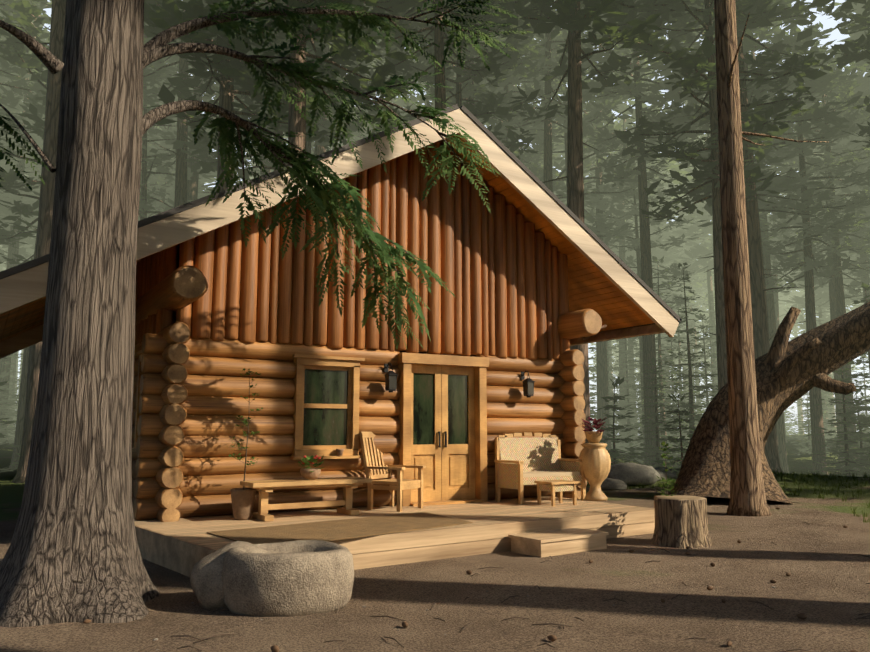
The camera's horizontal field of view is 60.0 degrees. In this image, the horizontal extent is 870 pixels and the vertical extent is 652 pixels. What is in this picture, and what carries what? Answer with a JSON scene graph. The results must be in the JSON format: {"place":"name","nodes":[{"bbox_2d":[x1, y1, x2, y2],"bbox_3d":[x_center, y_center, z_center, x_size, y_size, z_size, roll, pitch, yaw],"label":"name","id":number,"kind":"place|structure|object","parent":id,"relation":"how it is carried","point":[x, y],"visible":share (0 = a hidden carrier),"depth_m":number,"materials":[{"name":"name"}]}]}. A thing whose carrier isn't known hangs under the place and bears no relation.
{"place":"outdoors","nodes":[
{"label":"outdoors","id":0,"kind":"place"},
{"bbox_2d":[0,108,678,358],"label":"cabin barge boards","id":1,"kind":"object","parent":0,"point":[22,288],"visible":0.42,"depth_m":11.77,"materials":[{"name":"wood"}]},
{"bbox_2d":[133,333,584,520],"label":"cabin log walls","id":2,"kind":"structure","parent":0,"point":[215,384],"depth_m":10.83,"materials":[{"name":"brown wood"}]},
{"bbox_2d":[131,350,144,451],"bbox_3d":[-4.200,1.092,11.065,0.340,1.482,1.080,5,-9,-31],"label":"cabin window","id":3,"kind":"structure","parent":2,"relation":"in","point":[140,353],"depth_m":11.35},
{"bbox_2d":[290,354,364,459],"bbox_3d":[-1.641,1.222,11.349,1.140,1.522,0.340,5,-9,-31],"label":"cabin window","id":4,"kind":"structure","parent":2,"relation":"in","point":[326,412],"depth_m":11.35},
{"bbox_2d":[135,141,569,360],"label":"gable wall","id":5,"kind":"structure","parent":2,"relation":"on","point":[501,269],"depth_m":12.35,"materials":[{"name":"wood"}]},
{"bbox_2d":[131,322,586,521],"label":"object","id":6,"kind":"structure","parent":2,"relation":"attached to","point":[169,477],"depth_m":10.05,"materials":[{"name":"brown wood"}]},
{"bbox_2d":[135,265,601,338],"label":"cabin purlin logs","id":7,"kind":"object","parent":2,"relation":"on","point":[182,287],"visible":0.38,"depth_m":10.51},
{"bbox_2d":[0,134,653,341],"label":"roof soffit","id":8,"kind":"structure","parent":7,"relation":"on","point":[600,293],"depth_m":14.21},
{"bbox_2d":[0,104,681,332],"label":"cabin roof shingles","id":9,"kind":"object","parent":8,"relation":"on","point":[166,214],"visible":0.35,"depth_m":11.67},
{"bbox_2d":[384,362,397,392],"bbox_3d":[-0.706,0.798,11.759,0.170,0.477,0.255,5,-9,-31],"label":"lantern","id":10,"kind":"object","parent":2,"relation":"attached to","point":[391,381],"visible":1,"depth_m":11.68,"materials":[{"name":"black metal"}]},
{"bbox_2d":[397,352,488,506],"bbox_3d":[0.130,1.678,12.330,1.680,2.390,0.388,5,-9,-31],"label":"double door","id":11,"kind":"structure","parent":2,"relation":"in","point":[442,415],"depth_m":12.38,"materials":[{"name":"wood"}]},
{"bbox_2d":[0,434,869,651],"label":"ground","id":12,"kind":"structure","parent":0,"point":[824,589],"depth_m":6.81,"materials":[{"name":"soil"}]},
{"bbox_2d":[0,354,22,443],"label":"young conifer","id":13,"kind":"object","parent":12,"relation":"on","point":[11,404],"visible":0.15,"depth_m":44.15,"materials":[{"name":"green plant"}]},
{"bbox_2d":[0,73,41,241],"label":"pine tree","id":14,"kind":"object","parent":12,"relation":"on","point":[10,198],"visible":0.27,"depth_m":47.34,"materials":[{"name":"green plant"}]},
{"bbox_2d":[0,14,46,269],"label":"pine tree","id":15,"kind":"object","parent":12,"relation":"on","point":[22,252],"visible":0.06,"depth_m":50.04,"materials":[{"name":"green plant"}]},
{"bbox_2d":[0,0,49,109],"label":"pine tree","id":16,"kind":"object","parent":12,"relation":"on","point":[11,98],"visible":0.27,"depth_m":36.06,"materials":[{"name":"green plant"}]},
{"bbox_2d":[0,0,51,468],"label":"pine tree","id":17,"kind":"object","parent":12,"relation":"on","point":[18,55],"visible":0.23,"depth_m":29.66,"materials":[{"name":"green plant"}]},
{"bbox_2d":[0,0,51,435],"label":"pine tree","id":18,"kind":"object","parent":12,"relation":"on","point":[13,250],"visible":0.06,"depth_m":48.22,"materials":[{"name":"green plant"}]},
{"bbox_2d":[0,0,51,158],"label":"pine tree","id":19,"kind":"object","parent":12,"relation":"on","point":[17,88],"visible":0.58,"depth_m":37.02,"materials":[{"name":"green plant"}]},
{"bbox_2d":[11,0,65,482],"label":"pine tree","id":20,"kind":"object","parent":12,"relation":"on","point":[50,140],"visible":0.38,"depth_m":22.75,"materials":[{"name":"brown plant"}]},
{"bbox_2d":[139,66,216,219],"bbox_3d":[-14.159,-4.060,36.554,7.407,20.773,7.242,3,-9,-23],"label":"pine tree","id":21,"kind":"object","parent":12,"relation":"on","point":[145,197],"visible":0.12,"depth_m":37.47,"materials":[{"name":"green plant"}]},
{"bbox_2d":[143,24,218,202],"bbox_3d":[-12.418,-10.921,40.242,9.301,35.199,10.801,-7,-10,41],"label":"pine tree","id":22,"kind":"object","parent":12,"relation":"on","point":[192,189],"visible":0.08,"depth_m":39.64,"materials":[{"name":"green plant"}]},
{"bbox_2d":[138,56,235,220],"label":"pine tree","id":23,"kind":"object","parent":12,"relation":"on","point":[160,181],"visible":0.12,"depth_m":47.92,"materials":[{"name":"green plant"}]},
{"bbox_2d":[143,0,240,207],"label":"pine tree","id":24,"kind":"object","parent":12,"relation":"on","point":[180,198],"visible":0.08,"depth_m":34.43,"materials":[{"name":"green plant"}]},
{"bbox_2d":[162,85,286,194],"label":"pine tree","id":25,"kind":"object","parent":12,"relation":"on","point":[205,187],"visible":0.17,"depth_m":48.26,"materials":[{"name":"green plant"}]},
{"bbox_2d":[190,541,270,608],"bbox_3d":[-1.772,2.258,6.779,0.830,0.637,0.607,5,-9,-31],"label":"boulder","id":26,"kind":"object","parent":12,"relation":"on","point":[206,580],"visible":0.33,"depth_m":6.50,"materials":[{"name":"stone"}]},
{"bbox_2d":[0,0,479,627],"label":"pine trunk and limbs","id":27,"kind":"object","parent":12,"relation":"on","point":[72,554],"visible":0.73,"depth_m":6.76,"materials":[{"name":"wood"}]},
{"bbox_2d":[0,0,531,348],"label":"pine needles","id":28,"kind":"object","parent":27,"relation":"attached to","point":[317,195],"visible":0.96,"depth_m":9.14,"materials":[{"name":"plant"}]},
{"bbox_2d":[144,0,343,190],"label":"pine tree","id":29,"kind":"object","parent":12,"relation":"on","point":[158,18],"visible":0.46,"depth_m":24.16,"materials":[{"name":"green plant"}]},
{"bbox_2d":[171,0,378,191],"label":"pine tree","id":30,"kind":"object","parent":12,"relation":"on","point":[201,147],"visible":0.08,"depth_m":30.39,"materials":[{"name":"green plant"}]},
{"bbox_2d":[222,540,353,616],"bbox_3d":[-1.296,2.227,6.638,1.107,0.564,0.872,5,-9,-31],"label":"stone trough","id":31,"kind":"object","parent":12,"relation":"on","point":[295,578],"visible":0.98,"depth_m":6.32,"materials":[{"name":"stone"}]},
{"bbox_2d":[205,0,423,165],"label":"pine tree","id":32,"kind":"object","parent":12,"relation":"on","point":[340,60],"visible":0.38,"depth_m":22.97,"materials":[{"name":"green plant"}]},
{"bbox_2d":[243,1,404,152],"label":"pine tree","id":33,"kind":"object","parent":12,"relation":"on","point":[308,143],"visible":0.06,"depth_m":34.08,"materials":[{"name":"green plant"}]},
{"bbox_2d":[314,7,414,155],"bbox_3d":[-5.426,-10.800,37.157,8.668,33.938,10.819,0,-8,3],"label":"pine tree","id":34,"kind":"object","parent":12,"relation":"on","point":[319,149],"visible":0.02,"depth_m":37.14,"materials":[{"name":"green plant"}]},
{"bbox_2d":[341,6,430,145],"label":"pine tree","id":35,"kind":"object","parent":12,"relation":"on","point":[399,102],"visible":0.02,"depth_m":55.71,"materials":[{"name":"green plant"}]},
{"bbox_2d":[135,509,654,576],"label":"deck skirt boards","id":36,"kind":"object","parent":12,"relation":"on","point":[180,556],"visible":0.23,"depth_m":9.00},
{"bbox_2d":[223,368,264,519],"bbox_3d":[-2.605,1.573,10.135,0.562,2.002,0.516,0,-8,-1],"label":"potted plant","id":37,"kind":"object","parent":36,"relation":"on","point":[243,499],"visible":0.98,"depth_m":9.95,"materials":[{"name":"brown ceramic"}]},
{"bbox_2d":[240,477,371,520],"bbox_3d":[-1.750,2.354,10.316,1.720,0.492,0.520,5,-9,-33],"label":"wooden bench","id":38,"kind":"object","parent":36,"relation":"on","point":[264,488],"visible":1,"depth_m":10.20,"materials":[{"name":"brown wood"}]},
{"bbox_2d":[296,455,324,479],"bbox_3d":[-1.715,1.950,10.413,0.419,0.330,0.417,5,-9,-31],"label":"potted plant","id":39,"kind":"object","parent":38,"relation":"on","point":[308,473],"visible":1,"depth_m":10.33,"materials":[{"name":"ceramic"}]},
{"bbox_2d":[207,512,472,543],"bbox_3d":[-0.922,2.434,9.124,3.343,0.012,1.485,7,-10,-41],"label":"rug","id":40,"kind":"object","parent":36,"relation":"on","point":[332,530],"visible":0.79,"depth_m":8.96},
{"bbox_2d":[359,432,425,511],"bbox_3d":[-0.647,2.181,11.433,0.789,1.148,0.670,-5,-9,30],"label":"armchair","id":41,"kind":"object","parent":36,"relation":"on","point":[399,484],"visible":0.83,"depth_m":11.38,"materials":[{"name":"brown wood"}]},
{"bbox_2d":[134,496,653,549],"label":"porch deck","id":42,"kind":"structure","parent":36,"relation":"on","point":[194,530],"depth_m":10.45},
{"bbox_2d":[494,432,585,505],"bbox_3d":[1.893,2.331,12.460,1.420,1.130,1.205,5,-9,-31],"label":"loveseat","id":43,"kind":"object","parent":42,"relation":"on","point":[542,464],"visible":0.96,"depth_m":12.66,"materials":[{"name":"fabric"}]},
{"bbox_2d":[579,417,610,500],"bbox_3d":[2.709,2.245,12.810,0.544,1.395,0.544,5,-9,-31],"label":"carved urn","id":44,"kind":"object","parent":36,"relation":"on","point":[594,455],"visible":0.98,"depth_m":12.65,"materials":[{"name":"brown wood"}]},
{"bbox_2d":[1,497,869,651],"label":"forest floor litter","id":45,"kind":"object","parent":12,"relation":"on","point":[552,638],"visible":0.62,"depth_m":6.06,"materials":[{"name":"brown"}]},
{"bbox_2d":[359,0,528,108],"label":"pine tree","id":46,"kind":"object","parent":12,"relation":"on","point":[438,36],"visible":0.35,"depth_m":27.06,"materials":[{"name":"green plant"}]},
{"bbox_2d":[393,38,501,141],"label":"pine tree","id":47,"kind":"object","parent":12,"relation":"on","point":[413,97],"visible":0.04,"depth_m":48.54,"materials":[{"name":"green plant"}]},
{"bbox_2d":[353,0,546,168],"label":"pine tree","id":48,"kind":"object","parent":12,"relation":"on","point":[479,109],"visible":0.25,"depth_m":30.95,"materials":[{"name":"green plant"}]},
{"bbox_2d":[390,1,547,139],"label":"pine tree","id":49,"kind":"object","parent":12,"relation":"on","point":[471,86],"visible":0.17,"depth_m":35.48,"materials":[{"name":"green plant"}]},
{"bbox_2d":[390,2,581,113],"bbox_3d":[1.664,-11.594,39.388,10.687,36.272,11.412,3,-8,-23],"label":"pine tree","id":50,"kind":"object","parent":12,"relation":"on","point":[512,79],"visible":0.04,"depth_m":39.62,"materials":[{"name":"green plant"}]},
{"bbox_2d":[432,35,564,178],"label":"pine tree","id":51,"kind":"object","parent":12,"relation":"on","point":[538,131],"visible":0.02,"depth_m":46.34,"materials":[{"name":"green plant"}]},
{"bbox_2d":[474,2,586,176],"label":"pine tree","id":52,"kind":"object","parent":12,"relation":"on","point":[534,169],"visible":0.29,"depth_m":42.55,"materials":[{"name":"green plant"}]},
{"bbox_2d":[483,0,589,168],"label":"pine tree","id":53,"kind":"object","parent":12,"relation":"on","point":[560,147],"visible":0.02,"depth_m":55.42,"materials":[{"name":"green plant"}]},
{"bbox_2d":[487,3,608,191],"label":"pine tree","id":54,"kind":"object","parent":12,"relation":"on","point":[548,136],"visible":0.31,"depth_m":40.62,"materials":[{"name":"green plant"}]},
{"bbox_2d":[508,528,608,557],"bbox_3d":[1.588,2.762,9.642,1.200,0.212,0.600,6,-10,-35],"label":"deck step","id":55,"kind":"object","parent":12,"relation":"on","point":[546,543],"visible":0.93,"depth_m":9.42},
{"bbox_2d":[457,0,684,442],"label":"pine tree","id":56,"kind":"object","parent":12,"relation":"on","point":[573,18],"visible":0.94,"depth_m":25.55,"materials":[{"name":"green plant"}]},
{"bbox_2d":[518,29,650,248],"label":"pine tree","id":57,"kind":"object","parent":12,"relation":"on","point":[602,229],"visible":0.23,"depth_m":42.92,"materials":[{"name":"green plant"}]},
{"bbox_2d":[534,25,667,449],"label":"pine tree","id":58,"kind":"object","parent":12,"relation":"on","point":[601,369],"visible":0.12,"depth_m":47.10,"materials":[{"name":"green plant"}]},
{"bbox_2d":[588,345,637,449],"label":"young conifer","id":59,"kind":"object","parent":12,"relation":"on","point":[593,377],"visible":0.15,"depth_m":51.83,"materials":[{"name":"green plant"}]},
{"bbox_2d":[608,338,642,451],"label":"young conifer","id":60,"kind":"object","parent":12,"relation":"on","point":[627,401],"visible":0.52,"depth_m":51.35,"materials":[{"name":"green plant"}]},
{"bbox_2d":[597,376,656,464],"bbox_3d":[6.413,3.522,27.095,2.227,3.438,2.916,-7,-10,41],"label":"young conifer","id":61,"kind":"object","parent":12,"relation":"on","point":[614,453],"visible":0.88,"depth_m":27.02,"materials":[{"name":"plant"}]},
{"bbox_2d":[550,0,713,466],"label":"pine tree","id":62,"kind":"object","parent":12,"relation":"on","point":[636,89],"visible":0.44,"depth_m":36.81,"materials":[{"name":"green plant"}]},
{"bbox_2d":[607,463,659,484],"bbox_3d":[5.483,4.155,21.259,1.979,0.599,1.481,5,-9,-31],"label":"boulder","id":63,"kind":"object","parent":12,"relation":"on","point":[634,473],"visible":0.67,"depth_m":20.74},
{"bbox_2d":[583,55,690,443],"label":"pine tree","id":64,"kind":"object","parent":12,"relation":"on","point":[622,107],"visible":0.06,"depth_m":61.40,"materials":[{"name":"green plant"}]},
{"bbox_2d":[595,144,679,441],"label":"pine tree","id":65,"kind":"object","parent":12,"relation":"on","point":[660,253],"visible":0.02,"depth_m":68.57,"materials":[{"name":"green plant"}]},
{"bbox_2d":[608,260,685,456],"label":"young conifer","id":66,"kind":"object","parent":12,"relation":"on","point":[636,378],"visible":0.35,"depth_m":48.57,"materials":[{"name":"plant"}]},
{"bbox_2d":[600,158,698,456],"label":"pine tree","id":67,"kind":"object","parent":12,"relation":"on","point":[635,246],"visible":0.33,"depth_m":46.44,"materials":[{"name":"green plant"}]},
{"bbox_2d":[623,357,683,467],"bbox_3d":[8.603,3.391,29.212,2.986,4.430,2.619,-3,-8,21],"label":"young conifer","id":68,"kind":"object","parent":12,"relation":"on","point":[653,425],"visible":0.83,"depth_m":29.23,"materials":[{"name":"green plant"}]},
{"bbox_2d":[621,256,703,465],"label":"young conifer","id":69,"kind":"object","parent":12,"relation":"on","point":[658,338],"visible":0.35,"depth_m":41.48,"materials":[{"name":"green plant"}]},
{"bbox_2d":[629,219,695,391],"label":"pine tree","id":70,"kind":"object","parent":12,"relation":"on","point":[665,262],"visible":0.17,"depth_m":69.89,"materials":[{"name":"green plant"}]},
{"bbox_2d":[654,393,696,476],"bbox_3d":[7.620,3.397,23.415,1.739,2.684,2.277,-2,-8,16],"label":"young conifer","id":71,"kind":"object","parent":12,"relation":"on","point":[673,439],"visible":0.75,"depth_m":23.36,"materials":[{"name":"plant"}]},
{"bbox_2d":[655,328,697,456],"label":"young conifer","id":72,"kind":"object","parent":12,"relation":"on","point":[674,349],"visible":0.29,"depth_m":50.98,"materials":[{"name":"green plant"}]},
{"bbox_2d":[640,262,717,467],"bbox_3d":[10.655,1.623,31.158,4.361,8.933,4.444,5,-9,-33],"label":"young conifer","id":73,"kind":"object","parent":12,"relation":"on","point":[690,406],"visible":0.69,"depth_m":31.16,"materials":[{"name":"green plant"}]},
{"bbox_2d":[655,186,704,403],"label":"pine tree","id":74,"kind":"object","parent":12,"relation":"on","point":[695,286],"visible":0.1,"depth_m":78.37,"materials":[{"name":"green plant"}]},
{"bbox_2d":[651,441,712,547],"bbox_3d":[3.346,2.296,10.324,0.856,1.419,0.899,-5,-9,33],"label":"tree stump","id":75,"kind":"object","parent":12,"relation":"on","point":[681,521],"visible":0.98,"depth_m":10.02,"materials":[{"name":"wood"}]},
{"bbox_2d":[659,294,708,447],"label":"young conifer","id":76,"kind":"object","parent":12,"relation":"on","point":[679,362],"visible":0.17,"depth_m":54.48,"materials":[{"name":"plant"}]},
{"bbox_2d":[655,94,713,282],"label":"pine tree","id":77,"kind":"object","parent":12,"relation":"on","point":[698,249],"visible":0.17,"depth_m":65.44,"materials":[{"name":"green plant"}]},
{"bbox_2d":[655,262,715,437],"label":"pine tree","id":78,"kind":"object","parent":12,"relation":"on","point":[684,353],"visible":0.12,"depth_m":94.17,"materials":[{"name":"green plant"}]},
{"bbox_2d":[661,196,714,411],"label":"pine tree","id":79,"kind":"object","parent":12,"relation":"on","point":[704,285],"visible":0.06,"depth_m":81.20,"materials":[{"name":"green plant"}]},
{"bbox_2d":[664,137,717,383],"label":"pine tree","id":80,"kind":"object","parent":12,"relation":"on","point":[708,274],"visible":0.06,"depth_m":76.66,"materials":[{"name":"green plant"}]},
{"bbox_2d":[669,313,717,461],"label":"young conifer","id":81,"kind":"object","parent":12,"relation":"on","point":[700,315],"visible":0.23,"depth_m":45.09,"materials":[{"name":"plant"}]},
{"bbox_2d":[679,256,714,413],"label":"pine tree","id":82,"kind":"object","parent":12,"relation":"on","point":[701,301],"visible":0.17,"depth_m":89.45,"materials":[{"name":"green plant"}]},
{"bbox_2d":[689,319,717,440],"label":"young conifer","id":83,"kind":"object","parent":12,"relation":"on","point":[710,351],"visible":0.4,"depth_m":58.55,"materials":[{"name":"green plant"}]},
{"bbox_2d":[696,293,717,411],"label":"young conifer","id":84,"kind":"object","parent":12,"relation":"on","point":[712,341],"visible":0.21,"depth_m":66.83,"materials":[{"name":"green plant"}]},
{"bbox_2d":[605,0,827,391],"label":"pine tree","id":85,"kind":"object","parent":12,"relation":"on","point":[707,175],"visible":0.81,"depth_m":26.23,"materials":[{"name":"green plant"}]},
{"bbox_2d":[635,0,818,472],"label":"pine tree","id":86,"kind":"object","parent":12,"relation":"on","point":[677,32],"visible":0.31,"depth_m":29.24,"materials":[{"name":"green plant"}]},
{"bbox_2d":[587,469,869,522],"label":"grass tufts","id":87,"kind":"object","parent":12,"relation":"on","point":[819,477],"visible":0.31,"depth_m":20.20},
{"bbox_2d":[622,1,839,244],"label":"pine tree","id":88,"kind":"object","parent":12,"relation":"on","point":[833,76],"visible":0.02,"depth_m":38.17,"materials":[{"name":"green plant"}]},
{"bbox_2d":[638,0,861,466],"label":"pine tree","id":89,"kind":"object","parent":12,"relation":"on","point":[815,114],"visible":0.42,"depth_m":34.48,"materials":[{"name":"green plant"}]},
{"bbox_2d":[694,4,833,472],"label":"pine tree","id":90,"kind":"object","parent":12,"relation":"on","point":[780,421],"visible":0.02,"depth_m":42.87,"materials":[{"name":"green plant"}]},
{"bbox_2d":[714,0,821,515],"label":"pine","id":91,"kind":"object","parent":12,"relation":"on","point":[747,494],"visible":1,"depth_m":14.20,"materials":[{"name":"brown plant"}]},
{"bbox_2d":[668,302,869,503],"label":"leaning tree trunk","id":92,"kind":"object","parent":12,"relation":"on","point":[790,372],"visible":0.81,"depth_m":16.84,"materials":[{"name":"brown plant"}]},
{"bbox_2d":[754,153,815,442],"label":"pine tree","id":93,"kind":"object","parent":12,"relation":"on","point":[776,303],"visible":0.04,"depth_m":57.39,"materials":[{"name":"green plant"}]},
{"bbox_2d":[790,392,828,455],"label":"young conifer","id":94,"kind":"object","parent":12,"relation":"on","point":[809,446],"visible":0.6,"depth_m":48.37,"materials":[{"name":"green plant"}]},
{"bbox_2d":[752,24,869,474],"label":"pine tree","id":95,"kind":"object","parent":12,"relation":"on","point":[808,263],"visible":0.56,"depth_m":36.47,"materials":[{"name":"green plant"}]},
{"bbox_2d":[788,324,836,438],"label":"young conifer","id":96,"kind":"object","parent":12,"relation":"on","point":[828,405],"visible":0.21,"depth_m":56.60,"materials":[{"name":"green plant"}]},
{"bbox_2d":[759,41,869,470],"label":"pine tree","id":97,"kind":"object","parent":12,"relation":"on","point":[848,85],"visible":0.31,"depth_m":41.47,"materials":[{"name":"green plant"}]},
{"bbox_2d":[767,57,869,467],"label":"pine tree","id":98,"kind":"object","parent":12,"relation":"on","point":[838,148],"visible":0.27,"depth_m":43.92,"materials":[{"name":"green plant"}]},
{"bbox_2d":[778,258,863,426],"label":"pine tree","id":99,"kind":"object","parent":12,"relation":"on","point":[821,319],"visible":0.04,"depth_m":72.26,"materials":[{"name":"green plant"}]},
{"bbox_2d":[779,145,869,323],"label":"pine tree","id":100,"kind":"object","parent":12,"relation":"on","point":[823,297],"visible":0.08,"depth_m":61.79,"materials":[{"name":"green plant"}]},
{"bbox_2d":[807,0,865,14],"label":"pine tree","id":101,"kind":"object","parent":12,"relation":"on","point":[847,4],"visible":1,"depth_m":27.11,"materials":[{"name":"green plant"}]},
{"bbox_2d":[806,362,869,475],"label":"young conifer","id":102,"kind":"object","parent":12,"relation":"on","point":[846,454],"visible":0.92,"depth_m":28.88,"materials":[{"name":"green plant"}]},
{"bbox_2d":[806,70,869,372],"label":"pine tree","id":103,"kind":"object","parent":12,"relation":"on","point":[844,141],"visible":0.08,"depth_m":51.82,"materials":[{"name":"green plant"}]},
{"bbox_2d":[809,0,869,234],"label":"pine tree","id":104,"kind":"object","parent":12,"relation":"on","point":[864,81],"visible":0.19,"depth_m":47.17,"materials":[{"name":"green plant"}]},
{"bbox_2d":[811,0,869,149],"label":"pine tree","id":105,"kind":"object","parent":12,"relation":"on","point":[863,21],"visible":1,"depth_m":27.98,"materials":[{"name":"green plant"}]},
{"bbox_2d":[816,387,869,476],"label":"young conifer","id":106,"kind":"object","parent":12,"relation":"on","point":[856,418],"visible":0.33,"depth_m":32.23,"materials":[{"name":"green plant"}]},
{"bbox_2d":[826,282,869,476],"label":"young conifer","id":107,"kind":"object","parent":12,"relation":"on","point":[860,361],"visible":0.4,"depth_m":30.33,"materials":[{"name":"plant"}]},
{"bbox_2d":[17,0,869,434],"label":"sky","id":108,"kind":"structure","parent":0,"point":[827,23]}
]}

